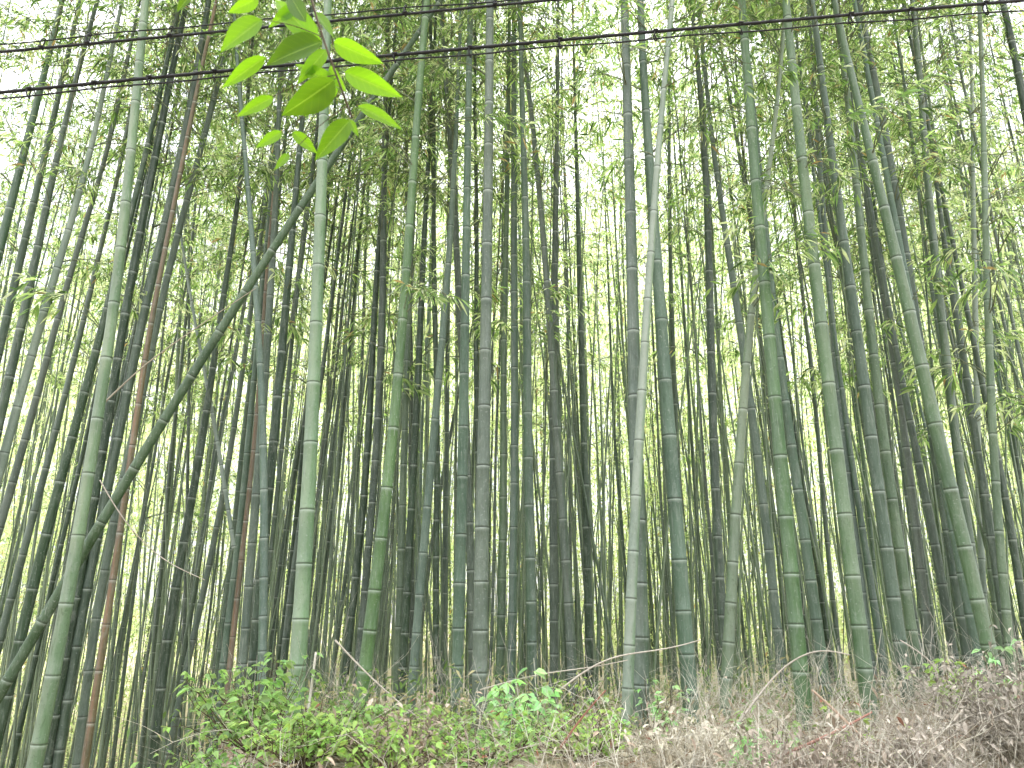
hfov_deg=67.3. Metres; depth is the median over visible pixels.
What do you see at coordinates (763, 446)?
bamboo
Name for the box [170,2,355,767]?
bamboo
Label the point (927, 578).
bamboo
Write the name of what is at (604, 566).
distant bamboo grove
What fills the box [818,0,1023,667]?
bamboo
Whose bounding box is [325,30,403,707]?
bamboo
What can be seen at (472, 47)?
overhead cable
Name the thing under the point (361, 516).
bamboo
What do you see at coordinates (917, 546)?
bamboo
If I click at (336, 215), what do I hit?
bamboo
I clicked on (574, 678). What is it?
dead branch
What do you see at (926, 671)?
seedling
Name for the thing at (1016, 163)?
bamboo
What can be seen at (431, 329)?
bamboo
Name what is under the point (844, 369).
bamboo
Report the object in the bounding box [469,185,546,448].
bamboo
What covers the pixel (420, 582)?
bamboo
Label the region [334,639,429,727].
dead branch
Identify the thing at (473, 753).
shrub
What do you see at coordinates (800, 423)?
bamboo
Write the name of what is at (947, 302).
bamboo
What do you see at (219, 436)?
bamboo
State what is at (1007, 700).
dry bush
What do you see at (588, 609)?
bamboo
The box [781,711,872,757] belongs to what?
dead branch
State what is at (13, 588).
bamboo
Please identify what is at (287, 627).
bamboo
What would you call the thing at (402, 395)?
bamboo
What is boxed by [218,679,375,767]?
shrub
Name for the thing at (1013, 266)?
bamboo
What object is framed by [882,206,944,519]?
bamboo
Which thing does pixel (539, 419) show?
bamboo
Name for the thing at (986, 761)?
dry brush
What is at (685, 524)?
bamboo
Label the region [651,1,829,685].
bamboo
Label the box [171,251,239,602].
bamboo
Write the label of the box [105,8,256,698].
bamboo
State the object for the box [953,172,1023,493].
bamboo
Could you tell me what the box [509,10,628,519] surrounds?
bamboo
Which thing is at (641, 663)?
bamboo
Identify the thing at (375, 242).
bamboo
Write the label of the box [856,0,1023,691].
bamboo
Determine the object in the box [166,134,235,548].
bamboo
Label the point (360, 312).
bamboo
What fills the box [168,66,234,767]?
bamboo
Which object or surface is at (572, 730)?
dead branch
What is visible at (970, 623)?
bamboo
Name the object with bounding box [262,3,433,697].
bamboo
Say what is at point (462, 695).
undergrowth
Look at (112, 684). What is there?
bamboo
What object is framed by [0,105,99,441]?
bamboo
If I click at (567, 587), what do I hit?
bamboo
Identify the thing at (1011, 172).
bamboo
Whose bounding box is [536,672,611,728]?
seedling
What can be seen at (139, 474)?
bamboo
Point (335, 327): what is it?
bamboo
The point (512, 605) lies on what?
bamboo
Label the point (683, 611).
bamboo
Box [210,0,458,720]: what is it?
bamboo
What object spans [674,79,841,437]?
bamboo
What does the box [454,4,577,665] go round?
bamboo
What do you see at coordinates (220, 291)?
bamboo
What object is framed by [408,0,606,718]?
bamboo
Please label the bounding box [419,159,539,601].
bamboo
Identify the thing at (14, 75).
sky
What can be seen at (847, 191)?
bamboo
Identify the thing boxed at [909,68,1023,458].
bamboo
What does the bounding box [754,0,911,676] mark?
bamboo
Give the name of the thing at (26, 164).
bamboo
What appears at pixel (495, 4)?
overhead cable
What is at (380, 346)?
bamboo
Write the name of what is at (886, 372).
bamboo
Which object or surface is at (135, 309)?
bamboo
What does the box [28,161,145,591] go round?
bamboo
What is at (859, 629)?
bamboo
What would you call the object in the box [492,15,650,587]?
bamboo
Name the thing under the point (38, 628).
bamboo
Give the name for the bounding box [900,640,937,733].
dead branch
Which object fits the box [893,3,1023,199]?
bamboo
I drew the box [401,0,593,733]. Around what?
bamboo
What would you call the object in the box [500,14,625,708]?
bamboo
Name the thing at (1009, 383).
bamboo
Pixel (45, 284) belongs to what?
bamboo
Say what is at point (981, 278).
bamboo
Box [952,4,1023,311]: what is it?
bamboo
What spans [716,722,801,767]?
seedling
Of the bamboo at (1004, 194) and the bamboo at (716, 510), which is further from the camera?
the bamboo at (1004, 194)
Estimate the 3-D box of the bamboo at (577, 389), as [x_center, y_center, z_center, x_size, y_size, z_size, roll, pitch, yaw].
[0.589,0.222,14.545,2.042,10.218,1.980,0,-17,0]
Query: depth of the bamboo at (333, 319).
15.96 m
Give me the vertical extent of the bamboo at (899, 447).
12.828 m
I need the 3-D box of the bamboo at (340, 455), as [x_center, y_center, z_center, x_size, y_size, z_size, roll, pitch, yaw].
[-1.838,-2.115,9.867,2.516,12.335,2.376,14,-22,-38]
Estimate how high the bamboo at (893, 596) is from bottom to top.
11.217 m
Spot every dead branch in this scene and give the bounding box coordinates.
[99,480,204,579]
[106,288,255,401]
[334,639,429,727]
[480,660,627,690]
[560,640,699,689]
[560,690,605,748]
[730,650,849,734]
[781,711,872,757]
[811,689,879,757]
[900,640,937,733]
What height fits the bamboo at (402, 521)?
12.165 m
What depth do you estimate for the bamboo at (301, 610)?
4.57 m
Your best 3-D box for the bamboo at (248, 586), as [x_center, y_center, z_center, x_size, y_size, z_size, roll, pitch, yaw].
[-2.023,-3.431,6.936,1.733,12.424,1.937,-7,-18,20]
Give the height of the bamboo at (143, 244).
12.365 m
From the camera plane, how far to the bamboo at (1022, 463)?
12.87 m
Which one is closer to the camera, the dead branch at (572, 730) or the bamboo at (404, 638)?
the dead branch at (572, 730)
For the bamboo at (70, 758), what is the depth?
14.07 m
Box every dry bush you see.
[320,695,482,767]
[589,689,788,767]
[719,711,902,767]
[802,700,1017,767]
[880,625,1023,765]
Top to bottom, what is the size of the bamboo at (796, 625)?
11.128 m
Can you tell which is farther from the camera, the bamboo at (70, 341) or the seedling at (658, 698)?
the bamboo at (70, 341)
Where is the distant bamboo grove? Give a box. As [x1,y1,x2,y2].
[0,0,1023,767]
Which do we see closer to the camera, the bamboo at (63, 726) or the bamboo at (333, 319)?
the bamboo at (63, 726)
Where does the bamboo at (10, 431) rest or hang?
on the ground
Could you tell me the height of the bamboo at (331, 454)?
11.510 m
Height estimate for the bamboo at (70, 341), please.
14.083 m
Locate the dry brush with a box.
[119,592,1023,767]
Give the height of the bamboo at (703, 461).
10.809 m
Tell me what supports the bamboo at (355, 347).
on the ground
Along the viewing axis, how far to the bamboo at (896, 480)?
13.09 m
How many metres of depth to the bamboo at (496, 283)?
8.31 m
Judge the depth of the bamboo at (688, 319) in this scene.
12.92 m
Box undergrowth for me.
[127,654,987,767]
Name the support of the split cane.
on the ground
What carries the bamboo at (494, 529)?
on the ground
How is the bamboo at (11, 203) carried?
on the ground
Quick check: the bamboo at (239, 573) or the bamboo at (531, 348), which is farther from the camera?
the bamboo at (531, 348)
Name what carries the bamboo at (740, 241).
on the ground
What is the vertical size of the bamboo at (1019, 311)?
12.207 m
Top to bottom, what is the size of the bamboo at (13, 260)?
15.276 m
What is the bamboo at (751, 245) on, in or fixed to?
on the ground
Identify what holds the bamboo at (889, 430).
on the ground
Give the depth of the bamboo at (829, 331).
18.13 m
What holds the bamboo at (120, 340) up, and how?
on the ground
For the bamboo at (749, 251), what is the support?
on the ground
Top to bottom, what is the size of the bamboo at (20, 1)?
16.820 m
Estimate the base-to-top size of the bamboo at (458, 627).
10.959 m
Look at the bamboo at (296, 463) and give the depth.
8.33 m
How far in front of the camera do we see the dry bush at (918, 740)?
2.88 m
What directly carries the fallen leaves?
on the ground
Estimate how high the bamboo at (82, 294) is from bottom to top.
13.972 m
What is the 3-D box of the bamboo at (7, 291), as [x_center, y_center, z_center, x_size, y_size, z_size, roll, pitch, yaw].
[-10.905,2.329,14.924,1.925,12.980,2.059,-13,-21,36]
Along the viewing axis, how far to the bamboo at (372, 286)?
14.73 m
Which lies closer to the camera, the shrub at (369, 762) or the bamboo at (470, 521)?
the shrub at (369, 762)
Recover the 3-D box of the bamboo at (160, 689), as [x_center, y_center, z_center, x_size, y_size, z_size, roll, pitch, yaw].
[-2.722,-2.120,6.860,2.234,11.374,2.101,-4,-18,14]
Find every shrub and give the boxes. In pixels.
[130,735,285,767]
[161,652,322,754]
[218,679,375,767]
[266,693,412,756]
[316,705,468,767]
[367,698,498,754]
[411,688,571,767]
[492,695,673,764]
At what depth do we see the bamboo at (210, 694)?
13.33 m
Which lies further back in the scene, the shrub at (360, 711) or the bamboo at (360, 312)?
the bamboo at (360, 312)
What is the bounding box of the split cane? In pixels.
[305,652,316,727]
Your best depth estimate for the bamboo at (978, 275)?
14.54 m
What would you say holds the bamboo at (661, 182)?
on the ground
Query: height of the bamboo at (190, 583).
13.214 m
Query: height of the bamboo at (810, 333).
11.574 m
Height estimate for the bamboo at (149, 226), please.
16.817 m
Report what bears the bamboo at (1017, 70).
on the ground
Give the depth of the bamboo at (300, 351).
15.67 m
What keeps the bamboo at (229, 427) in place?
on the ground
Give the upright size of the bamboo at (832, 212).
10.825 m
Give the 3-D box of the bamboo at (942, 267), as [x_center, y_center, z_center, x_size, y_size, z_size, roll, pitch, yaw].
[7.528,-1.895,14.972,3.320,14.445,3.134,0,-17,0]
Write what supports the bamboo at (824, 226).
on the ground
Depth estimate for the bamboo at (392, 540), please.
15.89 m
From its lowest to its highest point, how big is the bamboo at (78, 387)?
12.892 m
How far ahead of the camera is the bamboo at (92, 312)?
14.68 m
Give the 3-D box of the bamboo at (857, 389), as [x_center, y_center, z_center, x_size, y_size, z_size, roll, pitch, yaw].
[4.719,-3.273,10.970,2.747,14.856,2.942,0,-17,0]
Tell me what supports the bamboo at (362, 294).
on the ground
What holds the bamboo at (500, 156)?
on the ground
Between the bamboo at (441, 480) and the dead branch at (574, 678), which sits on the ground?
the bamboo at (441, 480)
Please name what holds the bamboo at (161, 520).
on the ground
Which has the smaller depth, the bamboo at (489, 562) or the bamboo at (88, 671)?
the bamboo at (88, 671)
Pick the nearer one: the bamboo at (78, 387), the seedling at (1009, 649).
the seedling at (1009, 649)
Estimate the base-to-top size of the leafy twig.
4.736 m
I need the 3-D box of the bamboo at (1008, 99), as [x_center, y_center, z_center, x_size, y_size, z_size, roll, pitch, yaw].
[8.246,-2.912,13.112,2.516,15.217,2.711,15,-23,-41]
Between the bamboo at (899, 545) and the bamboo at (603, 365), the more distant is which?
the bamboo at (603, 365)
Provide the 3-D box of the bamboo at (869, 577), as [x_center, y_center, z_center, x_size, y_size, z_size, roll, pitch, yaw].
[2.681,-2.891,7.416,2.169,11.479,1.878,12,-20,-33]
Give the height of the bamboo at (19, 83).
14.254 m
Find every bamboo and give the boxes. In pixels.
[0,0,54,214]
[0,0,80,304]
[0,0,126,393]
[0,0,154,438]
[0,0,169,281]
[0,0,188,363]
[0,0,203,266]
[0,0,225,752]
[0,0,228,487]
[0,0,229,539]
[0,0,241,654]
[0,0,518,703]
[0,1,84,308]
[0,7,172,614]
[0,23,105,456]
[0,91,168,618]
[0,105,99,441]
[0,213,90,395]
[0,255,40,374]
[4,110,115,415]
[4,125,196,766]
[5,2,276,418]
[8,0,237,767]
[23,210,148,765]
[25,0,272,767]
[26,0,239,767]
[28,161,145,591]
[34,0,323,767]
[35,0,277,767]
[39,25,275,686]
[59,0,320,767]
[60,0,234,751]
[67,188,204,767]
[70,93,233,398]
[71,33,258,767]
[71,89,183,339]
[74,185,201,491]
[75,178,217,747]
[80,0,216,767]
[82,0,274,511]
[89,0,225,245]
[89,223,236,767]
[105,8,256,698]
[108,0,283,767]
[129,69,297,767]
[129,209,249,759]
[134,0,366,725]
[147,0,360,767]
[153,0,381,648]
[156,0,303,708]
[157,162,297,721]
[158,11,335,661]
[163,2,337,767]
[166,0,359,762]
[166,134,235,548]
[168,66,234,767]
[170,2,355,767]
[171,0,373,748]
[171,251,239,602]
[172,120,314,767]
[179,0,382,766]
[199,7,329,762]
[201,195,325,504]
[207,0,407,724]
[207,0,452,690]
[210,0,418,723]
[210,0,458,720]
[218,191,272,753]
[231,0,418,740]
[236,76,391,519]
[243,12,458,614]
[255,0,401,688]
[261,7,419,577]
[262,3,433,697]
[268,151,350,596]
[272,0,457,702]
[281,0,505,663]
[284,0,409,696]
[284,0,426,696]
[286,5,452,689]
[287,100,395,442]
[309,162,400,599]
[311,0,451,705]
[323,77,442,689]
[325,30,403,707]
[326,0,510,707]
[327,55,484,658]
[329,0,453,699]
[329,0,536,711]
[331,0,536,719]
[341,0,601,473]
[341,29,440,526]
[343,0,543,715]
[346,0,461,515]
[349,302,444,630]
[351,115,446,392]
[352,0,482,709]
[353,0,573,489]
[353,182,461,684]
[363,0,575,719]
[366,210,432,554]
[369,15,495,591]
[386,0,571,722]
[389,0,485,707]
[389,6,497,714]
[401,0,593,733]
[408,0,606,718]
[412,0,584,715]
[418,11,572,669]
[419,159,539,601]
[426,0,601,713]
[437,0,571,619]
[441,0,597,717]
[444,0,572,388]
[453,0,553,716]
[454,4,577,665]
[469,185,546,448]
[470,0,651,697]
[470,228,561,467]
[472,1,644,615]
[474,0,707,710]
[475,0,640,709]
[491,207,589,663]
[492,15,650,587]
[492,38,598,679]
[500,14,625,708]
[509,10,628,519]
[519,86,614,575]
[534,0,767,725]
[535,0,802,740]
[563,66,645,601]
[570,0,764,736]
[575,38,718,682]
[576,1,703,691]
[579,0,775,685]
[594,0,794,667]
[598,102,748,621]
[599,4,727,508]
[599,18,711,331]
[611,310,711,677]
[614,0,798,701]
[623,0,834,473]
[629,0,870,703]
[637,2,773,689]
[646,0,863,730]
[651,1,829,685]
[669,0,918,699]
[671,0,943,681]
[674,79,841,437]
[675,118,811,456]
[676,1,820,607]
[678,11,792,664]
[679,0,903,724]
[680,2,836,699]
[681,0,964,675]
[684,87,796,290]
[693,0,894,718]
[699,168,781,560]
[702,0,884,701]
[711,1,823,539]
[714,1,922,484]
[716,0,888,707]
[719,0,951,687]
[726,0,1006,699]
[735,113,875,397]
[748,0,914,711]
[749,167,904,508]
[752,0,926,702]
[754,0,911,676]
[754,1,924,580]
[757,0,982,688]
[759,5,911,479]
[761,1,943,682]
[766,0,927,668]
[772,41,932,658]
[773,4,984,466]
[774,50,857,684]
[780,1,941,662]
[787,86,948,564]
[794,0,961,689]
[795,0,1023,576]
[795,37,981,352]
[799,1,1022,656]
[803,0,1022,387]
[812,150,905,681]
[814,4,920,491]
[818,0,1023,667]
[819,23,1023,661]
[821,0,1006,678]
[833,0,1023,383]
[833,104,1023,571]
[840,0,1021,534]
[841,0,1023,681]
[849,0,1023,645]
[852,0,989,694]
[852,0,1023,414]
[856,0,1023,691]
[867,0,1023,513]
[875,2,1023,482]
[877,0,1023,609]
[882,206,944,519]
[886,0,1023,164]
[888,66,1016,652]
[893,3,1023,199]
[898,2,1023,317]
[904,59,1023,451]
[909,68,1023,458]
[914,73,1023,321]
[918,49,1023,503]
[932,1,1023,328]
[934,15,1023,452]
[935,110,1023,419]
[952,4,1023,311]
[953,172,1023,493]
[956,42,1023,356]
[971,112,1023,337]
[983,176,1023,409]
[990,13,1023,305]
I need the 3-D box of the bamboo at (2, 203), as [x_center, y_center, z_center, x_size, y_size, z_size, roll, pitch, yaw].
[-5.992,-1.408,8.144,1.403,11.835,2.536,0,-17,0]
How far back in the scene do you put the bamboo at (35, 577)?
5.44 m
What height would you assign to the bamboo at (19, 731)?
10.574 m
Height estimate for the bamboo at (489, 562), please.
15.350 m
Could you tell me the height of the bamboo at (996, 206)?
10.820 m
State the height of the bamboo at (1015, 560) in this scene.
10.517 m
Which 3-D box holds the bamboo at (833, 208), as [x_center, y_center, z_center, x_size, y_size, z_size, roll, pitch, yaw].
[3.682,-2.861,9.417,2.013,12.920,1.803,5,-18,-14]
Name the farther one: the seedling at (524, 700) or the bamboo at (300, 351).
the bamboo at (300, 351)
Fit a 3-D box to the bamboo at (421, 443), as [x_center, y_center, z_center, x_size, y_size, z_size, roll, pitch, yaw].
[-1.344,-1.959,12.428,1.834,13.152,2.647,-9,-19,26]
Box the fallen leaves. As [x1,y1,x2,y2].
[218,663,1023,767]
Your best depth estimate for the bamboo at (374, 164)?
8.17 m
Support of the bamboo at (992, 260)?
on the ground
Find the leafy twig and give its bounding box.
[177,0,401,169]
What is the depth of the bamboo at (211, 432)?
13.80 m
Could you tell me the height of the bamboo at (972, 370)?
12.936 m
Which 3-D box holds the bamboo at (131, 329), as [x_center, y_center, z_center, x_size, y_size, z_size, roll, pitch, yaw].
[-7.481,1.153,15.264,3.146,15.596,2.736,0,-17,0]
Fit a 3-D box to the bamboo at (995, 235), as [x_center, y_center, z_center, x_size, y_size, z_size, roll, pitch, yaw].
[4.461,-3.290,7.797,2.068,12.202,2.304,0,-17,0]
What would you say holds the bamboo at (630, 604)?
on the ground
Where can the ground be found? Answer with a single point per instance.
(418, 701)
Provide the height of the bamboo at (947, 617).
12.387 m
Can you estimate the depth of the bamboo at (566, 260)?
9.48 m
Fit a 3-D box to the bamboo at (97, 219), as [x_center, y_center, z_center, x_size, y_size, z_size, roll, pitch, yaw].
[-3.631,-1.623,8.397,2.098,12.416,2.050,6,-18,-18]
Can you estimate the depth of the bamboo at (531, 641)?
6.08 m
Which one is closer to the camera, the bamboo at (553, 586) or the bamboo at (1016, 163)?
the bamboo at (553, 586)
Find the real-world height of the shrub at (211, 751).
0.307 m
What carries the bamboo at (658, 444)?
on the ground
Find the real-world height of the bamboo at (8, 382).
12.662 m
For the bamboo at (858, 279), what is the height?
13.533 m
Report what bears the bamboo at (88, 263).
on the ground
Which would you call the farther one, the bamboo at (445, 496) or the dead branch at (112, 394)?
the bamboo at (445, 496)
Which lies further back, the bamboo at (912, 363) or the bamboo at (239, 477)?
the bamboo at (912, 363)
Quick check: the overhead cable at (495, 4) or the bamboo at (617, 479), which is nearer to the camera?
the overhead cable at (495, 4)
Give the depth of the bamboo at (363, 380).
14.77 m
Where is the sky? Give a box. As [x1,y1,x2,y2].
[0,0,1023,633]
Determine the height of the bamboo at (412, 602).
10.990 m
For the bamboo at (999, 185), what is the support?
on the ground
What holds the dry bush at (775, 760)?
on the ground
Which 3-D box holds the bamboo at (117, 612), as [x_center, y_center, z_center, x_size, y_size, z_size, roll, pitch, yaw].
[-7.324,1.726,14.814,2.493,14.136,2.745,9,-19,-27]
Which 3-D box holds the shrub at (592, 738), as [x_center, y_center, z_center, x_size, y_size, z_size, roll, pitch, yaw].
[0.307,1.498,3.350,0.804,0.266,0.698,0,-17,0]
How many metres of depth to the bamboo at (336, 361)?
8.81 m
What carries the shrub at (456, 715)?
on the ground
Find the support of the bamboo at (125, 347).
on the ground
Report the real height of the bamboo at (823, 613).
12.196 m
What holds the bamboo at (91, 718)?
on the ground
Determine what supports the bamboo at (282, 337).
on the ground
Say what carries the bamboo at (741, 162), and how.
on the ground
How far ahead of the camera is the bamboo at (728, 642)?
4.89 m
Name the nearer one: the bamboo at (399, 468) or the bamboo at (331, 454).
the bamboo at (331, 454)
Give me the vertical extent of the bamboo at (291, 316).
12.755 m
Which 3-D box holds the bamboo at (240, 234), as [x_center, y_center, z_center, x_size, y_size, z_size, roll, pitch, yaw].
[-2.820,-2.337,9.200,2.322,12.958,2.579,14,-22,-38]
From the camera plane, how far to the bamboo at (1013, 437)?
10.63 m
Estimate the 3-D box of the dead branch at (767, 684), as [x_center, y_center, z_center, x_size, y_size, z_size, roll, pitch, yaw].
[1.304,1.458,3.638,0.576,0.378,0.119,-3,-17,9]
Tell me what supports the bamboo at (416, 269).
on the ground
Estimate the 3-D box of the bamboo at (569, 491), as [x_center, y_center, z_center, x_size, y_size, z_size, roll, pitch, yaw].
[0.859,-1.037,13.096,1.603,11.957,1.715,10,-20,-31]
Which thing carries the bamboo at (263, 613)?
on the ground
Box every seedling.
[475,667,569,749]
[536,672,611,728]
[587,679,691,737]
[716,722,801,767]
[725,705,803,750]
[788,706,921,767]
[901,658,1006,713]
[971,638,1023,702]
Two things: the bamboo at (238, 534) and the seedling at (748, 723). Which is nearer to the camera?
the seedling at (748, 723)
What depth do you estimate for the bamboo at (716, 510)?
6.37 m
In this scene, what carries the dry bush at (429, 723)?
on the ground
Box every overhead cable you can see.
[0,0,561,52]
[0,0,1023,99]
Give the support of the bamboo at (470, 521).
on the ground
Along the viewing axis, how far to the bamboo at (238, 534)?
6.92 m
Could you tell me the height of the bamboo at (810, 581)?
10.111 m
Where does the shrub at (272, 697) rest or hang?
on the ground
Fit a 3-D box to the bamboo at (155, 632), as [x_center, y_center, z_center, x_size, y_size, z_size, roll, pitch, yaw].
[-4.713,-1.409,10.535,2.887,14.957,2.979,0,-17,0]
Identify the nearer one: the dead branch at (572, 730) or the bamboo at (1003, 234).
the dead branch at (572, 730)
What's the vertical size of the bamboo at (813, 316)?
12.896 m
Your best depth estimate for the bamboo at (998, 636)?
7.11 m
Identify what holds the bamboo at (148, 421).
on the ground
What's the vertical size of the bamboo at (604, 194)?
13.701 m
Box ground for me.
[0,623,1023,767]
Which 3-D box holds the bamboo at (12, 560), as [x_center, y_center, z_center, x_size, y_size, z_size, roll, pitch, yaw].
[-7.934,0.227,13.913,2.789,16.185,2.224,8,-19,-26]
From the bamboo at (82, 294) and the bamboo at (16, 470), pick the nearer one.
the bamboo at (16, 470)
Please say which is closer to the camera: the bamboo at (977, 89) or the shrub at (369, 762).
the shrub at (369, 762)
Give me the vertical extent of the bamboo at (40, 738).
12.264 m
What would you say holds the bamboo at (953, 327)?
on the ground
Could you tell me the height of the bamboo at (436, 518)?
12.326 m
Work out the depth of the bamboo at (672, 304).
9.49 m
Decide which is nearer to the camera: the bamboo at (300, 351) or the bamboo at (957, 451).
the bamboo at (957, 451)
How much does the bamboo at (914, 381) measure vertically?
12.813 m
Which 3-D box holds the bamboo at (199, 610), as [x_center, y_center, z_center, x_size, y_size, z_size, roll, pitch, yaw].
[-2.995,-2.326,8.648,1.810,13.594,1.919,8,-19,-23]
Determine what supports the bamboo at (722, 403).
on the ground
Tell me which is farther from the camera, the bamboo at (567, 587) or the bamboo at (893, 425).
the bamboo at (893, 425)
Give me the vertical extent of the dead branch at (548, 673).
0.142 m
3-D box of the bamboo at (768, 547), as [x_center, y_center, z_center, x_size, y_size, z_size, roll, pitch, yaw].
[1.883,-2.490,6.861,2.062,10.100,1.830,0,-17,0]
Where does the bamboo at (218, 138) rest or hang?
on the ground
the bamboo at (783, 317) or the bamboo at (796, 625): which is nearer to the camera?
the bamboo at (796, 625)
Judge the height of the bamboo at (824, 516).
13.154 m
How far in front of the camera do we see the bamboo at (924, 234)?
7.14 m
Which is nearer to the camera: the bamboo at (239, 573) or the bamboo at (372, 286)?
the bamboo at (239, 573)
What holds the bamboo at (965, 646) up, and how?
on the ground
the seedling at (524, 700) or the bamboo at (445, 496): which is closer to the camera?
the seedling at (524, 700)
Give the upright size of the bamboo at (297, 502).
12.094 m
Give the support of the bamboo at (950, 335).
on the ground
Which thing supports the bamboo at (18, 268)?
on the ground
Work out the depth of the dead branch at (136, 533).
4.82 m
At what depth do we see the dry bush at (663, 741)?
3.12 m
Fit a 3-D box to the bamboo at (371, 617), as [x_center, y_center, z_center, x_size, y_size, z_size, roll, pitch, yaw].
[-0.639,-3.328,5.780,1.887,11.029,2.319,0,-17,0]
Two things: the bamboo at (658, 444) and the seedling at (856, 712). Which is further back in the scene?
the bamboo at (658, 444)
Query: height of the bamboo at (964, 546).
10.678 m
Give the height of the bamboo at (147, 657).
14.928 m
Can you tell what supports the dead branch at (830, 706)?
on the dry brush
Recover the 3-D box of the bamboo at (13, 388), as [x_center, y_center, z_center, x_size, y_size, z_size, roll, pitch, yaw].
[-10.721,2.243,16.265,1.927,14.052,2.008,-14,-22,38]
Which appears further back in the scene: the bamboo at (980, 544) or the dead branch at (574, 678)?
the bamboo at (980, 544)
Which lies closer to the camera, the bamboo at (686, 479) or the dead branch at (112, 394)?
the dead branch at (112, 394)

